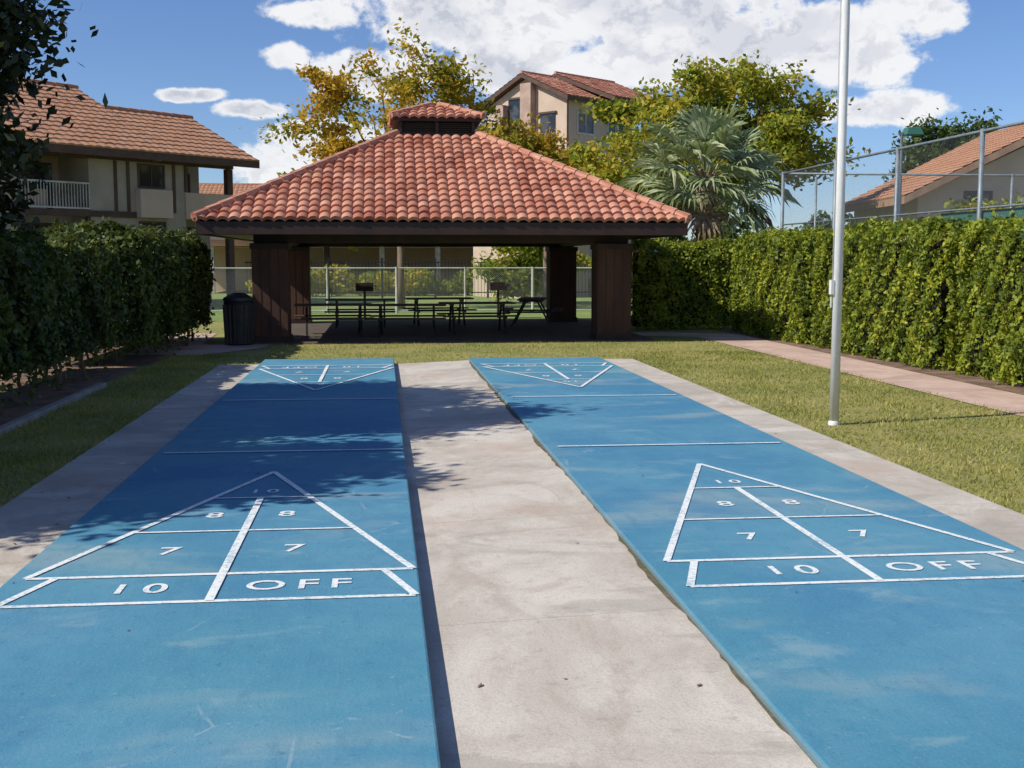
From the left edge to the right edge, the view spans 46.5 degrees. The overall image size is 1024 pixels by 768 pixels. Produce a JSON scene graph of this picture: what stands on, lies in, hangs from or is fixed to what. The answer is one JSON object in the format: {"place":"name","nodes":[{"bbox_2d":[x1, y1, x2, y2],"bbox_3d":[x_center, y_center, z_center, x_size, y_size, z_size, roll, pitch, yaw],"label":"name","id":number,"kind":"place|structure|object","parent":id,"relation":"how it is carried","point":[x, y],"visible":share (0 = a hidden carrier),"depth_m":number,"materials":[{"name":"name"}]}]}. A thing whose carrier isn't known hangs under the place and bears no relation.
{"place":"outdoors","nodes":[
{"label":"outdoors","id":0,"kind":"place"},
{"bbox_2d":[17,77,78,88],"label":"roof ridge","id":1,"kind":"structure","parent":0,"point":[59,84],"depth_m":49.17,"materials":[{"name":"brown tile"}]},
{"bbox_2d":[93,103,192,118],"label":"roof ridge","id":2,"kind":"structure","parent":0,"point":[149,111],"depth_m":50.92,"materials":[{"name":"brown tile"}]},
{"bbox_2d":[199,184,256,194],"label":"roof tiles","id":3,"kind":"object","parent":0,"point":[214,189],"visible":0.01,"depth_m":84.83,"materials":[{"name":"tile"}]},
{"bbox_2d":[199,183,262,184],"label":"roof ridge","id":4,"kind":"structure","parent":0,"point":[234,183],"depth_m":85.79,"materials":[{"name":"orange tile"}]},
{"bbox_2d":[209,293,631,321],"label":"lawn","id":5,"kind":"structure","parent":0,"point":[581,314],"depth_m":46.66,"materials":[{"name":"green plant"}]},
{"bbox_2d":[356,283,376,319],"bbox_3d":[-4.553,-2.584,37.261,0.650,1.150,0.400,-1,6,-6],"label":"charcoal grill","id":6,"kind":"object","parent":5,"relation":"on","point":[364,287],"visible":0.94,"depth_m":37.04,"materials":[{"name":"black metal"}]},
{"bbox_2d":[239,17,554,309],"bbox_3d":[-4.376,-8.300,44.339,10.863,11.040,8.224,2,6,22],"label":"locust tree","id":7,"kind":"object","parent":5,"relation":"on","point":[334,97],"visible":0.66,"depth_m":43.69,"materials":[{"name":"yellow plant"}]},
{"bbox_2d":[207,267,632,313],"bbox_3d":[-3.989,-3.287,41.699,34.100,1.620,0.100,-1,6,-6],"label":"chain link fence","id":8,"kind":"object","parent":5,"relation":"on","point":[439,268],"visible":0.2,"depth_m":41.74,"materials":[{"name":"grey metal"}]},
{"bbox_2d":[245,264,632,296],"bbox_3d":[1.043,-5.382,61.792,29.252,1.879,3.493,-1,6,-6],"label":"shrub row","id":9,"kind":"object","parent":5,"relation":"on","point":[410,273],"visible":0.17,"depth_m":60.90,"materials":[{"name":"green plant"}]},
{"bbox_2d":[245,258,632,298],"bbox_3d":[0.844,-5.188,58.209,27.300,1.950,0.100,-1,6,-6],"label":"iron fence","id":10,"kind":"object","parent":5,"relation":"on","point":[405,262],"visible":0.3,"depth_m":57.52,"materials":[{"name":"white metal"}]},
{"bbox_2d":[489,282,509,317],"bbox_3d":[-0.393,-2.694,38.310,0.650,1.150,0.400,-1,6,-6],"label":"charcoal grill","id":11,"kind":"object","parent":5,"relation":"on","point":[497,286],"visible":0.97,"depth_m":38.27,"materials":[{"name":"black metal"}]},
{"bbox_2d":[467,247,591,302],"bbox_3d":[0.902,-5.124,51.039,5.464,3.356,3.788,2,6,17],"label":"bush","id":12,"kind":"object","parent":5,"relation":"on","point":[531,257],"visible":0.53,"depth_m":50.61,"materials":[{"name":"green plant"}]},
{"bbox_2d":[473,245,588,297],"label":"walls","id":13,"kind":"structure","parent":5,"relation":"on","point":[584,250],"depth_m":59.26,"materials":[{"name":"beige paint"}]},
{"bbox_2d":[487,79,630,295],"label":"walls","id":14,"kind":"structure","parent":5,"relation":"on","point":[565,115],"depth_m":60.20,"materials":[{"name":"beige paint"}]},
{"bbox_2d":[495,82,535,136],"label":"chimney pier","id":15,"kind":"structure","parent":14,"relation":"in","point":[527,98],"depth_m":60.70,"materials":[{"name":"paint"}]},
{"bbox_2d":[508,99,554,137],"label":"gable windows","id":16,"kind":"structure","parent":14,"relation":"attached to","point":[513,109],"depth_m":60.59,"materials":[{"name":"blue glass"}]},
{"bbox_2d":[507,97,556,140],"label":"gable trim","id":17,"kind":"structure","parent":14,"relation":"attached to","point":[539,113],"depth_m":60.39,"materials":[{"name":"brown wood"}]},
{"bbox_2d":[480,73,614,111],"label":"roof deck","id":18,"kind":"structure","parent":14,"relation":"on","point":[509,86],"depth_m":60.62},
{"bbox_2d":[523,72,630,103],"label":"roof tiles","id":19,"kind":"object","parent":18,"relation":"on","point":[565,87],"visible":0.52,"depth_m":60.73,"materials":[{"name":"tile"}]},
{"bbox_2d":[554,74,645,102],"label":"roof rear deck","id":20,"kind":"structure","parent":14,"relation":"on","point":[584,86],"depth_m":61.16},
{"bbox_2d":[557,73,650,100],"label":"roof rear tiles","id":21,"kind":"object","parent":20,"relation":"on","point":[615,89],"visible":0.77,"depth_m":62.69,"materials":[{"name":"tile"}]},
{"bbox_2d":[578,113,622,133],"bbox_3d":[4.491,-11.782,61.392,0.029,4.000,3.800,6,8,43],"label":"glass","id":22,"kind":"object","parent":14,"relation":"attached to","point":[589,125],"visible":0.43,"depth_m":60.58,"materials":[{"name":"blue glass"}]},
{"bbox_2d":[577,111,623,137],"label":"frames","id":23,"kind":"structure","parent":14,"relation":"attached to","point":[585,133],"depth_m":60.52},
{"bbox_2d":[492,116,630,306],"bbox_3d":[1.880,-6.691,46.520,6.907,7.384,6.379,-1,6,-6],"label":"locust tree","id":24,"kind":"object","parent":5,"relation":"on","point":[544,143],"visible":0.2,"depth_m":45.39,"materials":[{"name":"green plant"}]},
{"bbox_2d":[561,116,754,257],"bbox_3d":[4.609,-5.924,41.843,7.165,6.835,5.173,5,8,38],"label":"locust tree","id":25,"kind":"object","parent":5,"relation":"on","point":[609,173],"visible":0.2,"depth_m":40.97,"materials":[{"name":"green plant"}]},
{"bbox_2d":[575,49,870,251],"bbox_3d":[7.973,-7.664,45.043,10.783,9.627,8.312,2,6,14],"label":"locust tree","id":26,"kind":"object","parent":5,"relation":"on","point":[786,133],"visible":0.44,"depth_m":43.42,"materials":[{"name":"green plant"}]},
{"bbox_2d":[881,106,1002,181],"bbox_3d":[23.110,-9.522,62.168,8.205,9.743,7.080,-5,8,-40],"label":"pine tree","id":27,"kind":"object","parent":5,"relation":"on","point":[944,131],"visible":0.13,"depth_m":61.17,"materials":[{"name":"green plant"}]},
{"bbox_2d":[210,236,655,247],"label":"walls","id":28,"kind":"structure","parent":0,"point":[214,238],"depth_m":81.71,"materials":[{"name":"beige paint"}]},
{"bbox_2d":[210,240,795,293],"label":"carport","id":29,"kind":"object","parent":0,"point":[346,254],"visible":0.04,"depth_m":71.89,"materials":[{"name":"beige paint"}]},
{"bbox_2d":[0,359,1023,767],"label":"concrete pavement","id":30,"kind":"structure","parent":0,"point":[562,629],"depth_m":6.91,"materials":[{"name":"grey concrete"}]},
{"bbox_2d":[0,358,440,767],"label":"shuffleboard court","id":31,"kind":"object","parent":30,"relation":"on","point":[322,683],"visible":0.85,"depth_m":6.09,"materials":[{"name":"blue paint"}]},
{"bbox_2d":[0,365,418,607],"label":"court markings","id":32,"kind":"object","parent":31,"relation":"on","point":[219,579],"visible":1,"depth_m":6.94,"materials":[{"name":"white paint"}]},
{"bbox_2d":[13,367,1023,686],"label":"fallen leaves","id":33,"kind":"object","parent":30,"relation":"on","point":[217,457],"visible":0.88,"depth_m":9.38,"materials":[{"name":"brown plant"}]},
{"bbox_2d":[469,357,1023,767],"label":"shuffleboard court","id":34,"kind":"object","parent":30,"relation":"on","point":[910,674],"visible":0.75,"depth_m":6.85,"materials":[{"name":"blue paint"}]},
{"bbox_2d":[483,363,1023,586],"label":"court markings","id":35,"kind":"object","parent":34,"relation":"on","point":[691,578],"visible":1,"depth_m":7.44,"materials":[{"name":"white paint"}]},
{"bbox_2d":[0,290,1023,514],"bbox_3d":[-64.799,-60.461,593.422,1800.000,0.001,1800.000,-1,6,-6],"label":"ground","id":36,"kind":"structure","parent":0,"point":[218,329],"depth_m":16.06,"materials":[{"name":"green plant"}]},
{"bbox_2d":[0,382,106,435],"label":"garden edging","id":37,"kind":"object","parent":36,"relation":"on","point":[44,410],"visible":0.67,"depth_m":14.82,"materials":[{"name":"concrete"}]},
{"bbox_2d":[0,152,211,302],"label":"walls","id":38,"kind":"structure","parent":36,"relation":"on","point":[97,175],"depth_m":45.72,"materials":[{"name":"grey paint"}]},
{"bbox_2d":[20,188,46,208],"bbox_3d":[-17.626,-6.803,43.766,0.640,0.742,0.768,4,7,36],"label":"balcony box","id":39,"kind":"object","parent":38,"relation":"attached to","point":[36,197],"visible":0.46,"depth_m":43.60,"materials":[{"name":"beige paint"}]},
{"bbox_2d":[18,178,89,208],"bbox_3d":[-16.802,-6.964,43.707,0.077,0.998,2.949,4,7,36],"label":"balcony railing","id":40,"kind":"object","parent":38,"relation":"attached to","point":[62,182],"visible":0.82,"depth_m":43.84,"materials":[{"name":"white metal"}]},
{"bbox_2d":[15,141,170,160],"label":"roof deck","id":41,"kind":"structure","parent":38,"relation":"on","point":[62,148],"depth_m":44.42,"materials":[{"name":"brown wood"}]},
{"bbox_2d":[0,82,170,153],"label":"roof tiles","id":42,"kind":"object","parent":41,"relation":"on","point":[100,126],"visible":0.81,"depth_m":45.98,"materials":[{"name":"brown tile"}]},
{"bbox_2d":[171,154,259,168],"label":"roof deck","id":43,"kind":"structure","parent":41,"relation":"attached to","point":[211,161],"depth_m":48.59,"materials":[{"name":"brown wood"}]},
{"bbox_2d":[108,109,259,161],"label":"roof tiles","id":44,"kind":"object","parent":43,"relation":"on","point":[182,136],"visible":1,"depth_m":49.67,"materials":[{"name":"brown tile"}]},
{"bbox_2d":[21,161,198,236],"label":"window frames","id":45,"kind":"structure","parent":38,"relation":"attached to","point":[138,178],"depth_m":46.80,"materials":[{"name":"brown wood"}]},
{"bbox_2d":[17,163,194,233],"bbox_3d":[-16.703,-5.815,45.821,2.208,5.312,12.416,4,7,36],"label":"window glass","id":46,"kind":"object","parent":45,"relation":"in","point":[145,175],"visible":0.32,"depth_m":46.73,"materials":[{"name":"glass"}]},
{"bbox_2d":[17,150,235,294],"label":"trim","id":47,"kind":"structure","parent":38,"relation":"attached to","point":[228,190],"depth_m":46.25,"materials":[{"name":"brown wood"}]},
{"bbox_2d":[135,189,231,219],"bbox_3d":[-13.943,-7.326,49.046,2.219,1.114,5.167,4,7,31],"label":"bay and parapet","id":48,"kind":"object","parent":38,"relation":"attached to","point":[152,203],"visible":0.68,"depth_m":47.24,"materials":[{"name":"beige paint"}]},
{"bbox_2d":[121,333,272,354],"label":"footpath","id":49,"kind":"structure","parent":36,"relation":"on","point":[197,346],"depth_m":25.50,"materials":[{"name":"grey concrete"}]},
{"bbox_2d":[222,293,254,345],"bbox_3d":[-6.021,-1.431,26.247,0.700,1.160,0.680,-1,6,-6],"label":"trash can","id":50,"kind":"object","parent":49,"relation":"on","point":[238,314],"visible":1,"depth_m":26.01,"materials":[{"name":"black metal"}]},
{"bbox_2d":[277,168,368,293],"bbox_3d":[-10.504,-8.201,64.581,11.836,6.611,7.380,-1,6,-6],"label":"locust tree","id":51,"kind":"object","parent":36,"relation":"on","point":[326,253],"depth_m":64.80,"materials":[{"name":"yellow plant"}]},
{"bbox_2d":[190,102,691,344],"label":"picnic pavilion","id":52,"kind":"structure","parent":36,"relation":"on","point":[430,174],"depth_m":27.44,"materials":[{"name":"dark brown wood"},{"name":"clay tile"}]},
{"bbox_2d":[294,303,373,336],"bbox_3d":[-4.389,-1.579,29.290,1.900,0.782,1.715,-1,6,-10],"label":"picnic table","id":53,"kind":"object","parent":52,"relation":"on","point":[359,318],"visible":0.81,"depth_m":28.95,"materials":[{"name":"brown wood"}]},
{"bbox_2d":[325,298,395,327],"bbox_3d":[-4.182,-1.960,32.914,1.900,0.782,1.715,-1,6,-6],"label":"picnic table","id":54,"kind":"object","parent":52,"relation":"on","point":[337,311],"visible":0.97,"depth_m":32.51,"materials":[{"name":"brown wood"}]},
{"bbox_2d":[366,303,445,336],"bbox_3d":[-2.568,-1.569,29.187,1.900,0.782,1.715,0,6,-3],"label":"picnic table","id":55,"kind":"object","parent":52,"relation":"on","point":[380,319],"visible":0.95,"depth_m":28.86,"materials":[{"name":"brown wood"}]},
{"bbox_2d":[403,297,476,325],"bbox_3d":[-2.081,-2.068,33.941,1.900,0.782,1.715,-1,6,-11],"label":"picnic table","id":56,"kind":"object","parent":52,"relation":"on","point":[462,309],"visible":1,"depth_m":33.68,"materials":[{"name":"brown wood"}]},
{"bbox_2d":[437,301,518,333],"bbox_3d":[-0.897,-1.703,30.468,1.900,0.782,1.715,-1,6,-9],"label":"picnic table","id":57,"kind":"object","parent":52,"relation":"on","point":[451,314],"visible":0.89,"depth_m":30.19,"materials":[{"name":"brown wood"}]},
{"bbox_2d":[504,297,562,326],"bbox_3d":[0.571,-2.035,33.630,1.715,0.782,1.900,0,6,4],"label":"picnic table","id":58,"kind":"object","parent":52,"relation":"on","point":[524,300],"visible":0.92,"depth_m":32.99,"materials":[{"name":"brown wood"}]},
{"bbox_2d":[0,329,1023,425],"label":"dirt bed","id":59,"kind":"object","parent":36,"relation":"on","point":[9,411],"visible":0.43,"depth_m":19.27,"materials":[{"name":"soil"}]},
{"bbox_2d":[0,0,69,279],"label":"ficus tree","id":60,"kind":"object","parent":59,"relation":"on","point":[11,206],"visible":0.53,"depth_m":14.09,"materials":[{"name":"green plant"}]},
{"bbox_2d":[0,0,107,165],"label":"ficus tree","id":61,"kind":"object","parent":59,"relation":"on","point":[15,61],"visible":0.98,"depth_m":12.58,"materials":[{"name":"green plant"}]},
{"bbox_2d":[0,222,130,415],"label":"hedge","id":62,"kind":"object","parent":59,"relation":"on","point":[59,301],"visible":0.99,"depth_m":16.18,"materials":[{"name":"green plant"}]},
{"bbox_2d":[36,215,216,366],"bbox_3d":[-7.785,-1.976,24.471,2.536,2.739,8.026,-1,6,-6],"label":"hedge","id":63,"kind":"object","parent":59,"relation":"on","point":[167,277],"visible":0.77,"depth_m":22.33,"materials":[{"name":"green plant"}]},
{"bbox_2d":[727,224,823,343],"bbox_3d":[6.420,-2.510,29.065,1.390,2.770,5.788,-1,6,-6],"label":"hedge","id":64,"kind":"object","parent":59,"relation":"on","point":[771,297],"visible":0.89,"depth_m":27.99,"materials":[{"name":"green plant"}]},
{"bbox_2d":[806,212,972,370],"bbox_3d":[7.165,-1.887,23.134,1.328,2.773,6.557,-1,6,-6],"label":"hedge","id":65,"kind":"object","parent":59,"relation":"on","point":[900,301],"visible":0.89,"depth_m":21.86,"materials":[{"name":"green plant"}]},
{"bbox_2d":[953,210,1023,386],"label":"hedge","id":66,"kind":"object","parent":59,"relation":"on","point":[990,337],"visible":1,"depth_m":18.57,"materials":[{"name":"green plant"}]},
{"bbox_2d":[631,234,735,329],"bbox_3d":[4.525,-2.783,32.256,3.448,2.644,1.322,-1,6,-6],"label":"hedge","id":67,"kind":"object","parent":36,"relation":"on","point":[673,288],"visible":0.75,"depth_m":31.96,"materials":[{"name":"green plant"}]},
{"bbox_2d":[616,102,802,251],"bbox_3d":[5.515,-4.808,33.847,4.964,6.287,4.949,3,7,28],"label":"fan palm","id":68,"kind":"object","parent":36,"relation":"on","point":[700,134],"visible":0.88,"depth_m":32.92,"materials":[{"name":"green plant"}]},
{"bbox_2d":[664,210,853,239],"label":"distant trees","id":69,"kind":"object","parent":36,"relation":"on","point":[743,227],"visible":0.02,"depth_m":121.94,"materials":[{"name":"green plant"}]},
{"bbox_2d":[631,332,1023,415],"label":"footpath","id":70,"kind":"structure","parent":36,"relation":"on","point":[991,398],"depth_m":19.72,"materials":[{"name":"pink concrete"}]},
{"bbox_2d":[828,0,849,425],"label":"flagpole","id":71,"kind":"object","parent":36,"relation":"on","point":[835,285],"visible":0.99,"depth_m":13.42,"materials":[{"name":"silver metal"}]},
{"bbox_2d":[780,121,1023,245],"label":"tennis court fence","id":72,"kind":"object","parent":36,"relation":"on","point":[977,214],"visible":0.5,"depth_m":24.62,"materials":[{"name":"metal"}]},
{"bbox_2d":[898,127,923,220],"bbox_3d":[11.529,-4.599,34.760,0.693,5.680,0.389,-1,6,-6],"label":"court floodlight","id":73,"kind":"object","parent":36,"relation":"on","point":[912,131],"visible":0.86,"depth_m":34.44,"materials":[{"name":"metal"}]},
{"bbox_2d":[943,191,1023,212],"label":"hedge","id":74,"kind":"object","parent":36,"relation":"on","point":[994,202],"visible":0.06,"depth_m":34.97,"materials":[{"name":"green plant"}]},
{"bbox_2d":[0,0,1023,239],"label":"sky","id":75,"kind":"structure","parent":0,"point":[223,64],"materials":[{"name":"blue"}]},
{"bbox_2d":[520,70,555,77],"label":"roof ridge","id":76,"kind":"structure","parent":0,"point":[534,73],"depth_m":61.58,"materials":[{"name":"tile"}]},
{"bbox_2d":[554,71,614,82],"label":"roof rear ridge","id":77,"kind":"structure","parent":0,"point":[555,72],"depth_m":64.18,"materials":[{"name":"red tile"}]},
{"bbox_2d":[469,361,817,767],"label":"joint dirt","id":78,"kind":"structure","parent":0,"point":[652,578],"depth_m":6.82,"materials":[{"name":"soil"}]},
{"bbox_2d":[854,145,1023,242],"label":"walls","id":79,"kind":"structure","parent":0,"point":[1019,153],"depth_m":40.21,"materials":[{"name":"beige paint"}]},
{"bbox_2d":[845,137,1023,212],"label":"roof deck","id":80,"kind":"structure","parent":79,"relation":"on","point":[1007,149],"depth_m":39.74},
{"bbox_2d":[845,124,1023,206],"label":"roof tiles","id":81,"kind":"object","parent":80,"relation":"on","point":[972,148],"visible":0.68,"depth_m":43.90,"materials":[{"name":"orange tile"}]},
{"bbox_2d":[966,193,989,207],"bbox_3d":[16.894,-5.342,40.305,3.100,4.000,0.025,0,6,2],"label":"glass","id":82,"kind":"object","parent":79,"relation":"attached to","point":[985,195],"visible":0.14,"depth_m":40.23,"materials":[{"name":"grey glass"}]},
{"bbox_2d":[963,191,992,203],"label":"frames","id":83,"kind":"structure","parent":79,"relation":"attached to","point":[964,197],"depth_m":40.18,"materials":[{"name":"brown wood"}]}
]}

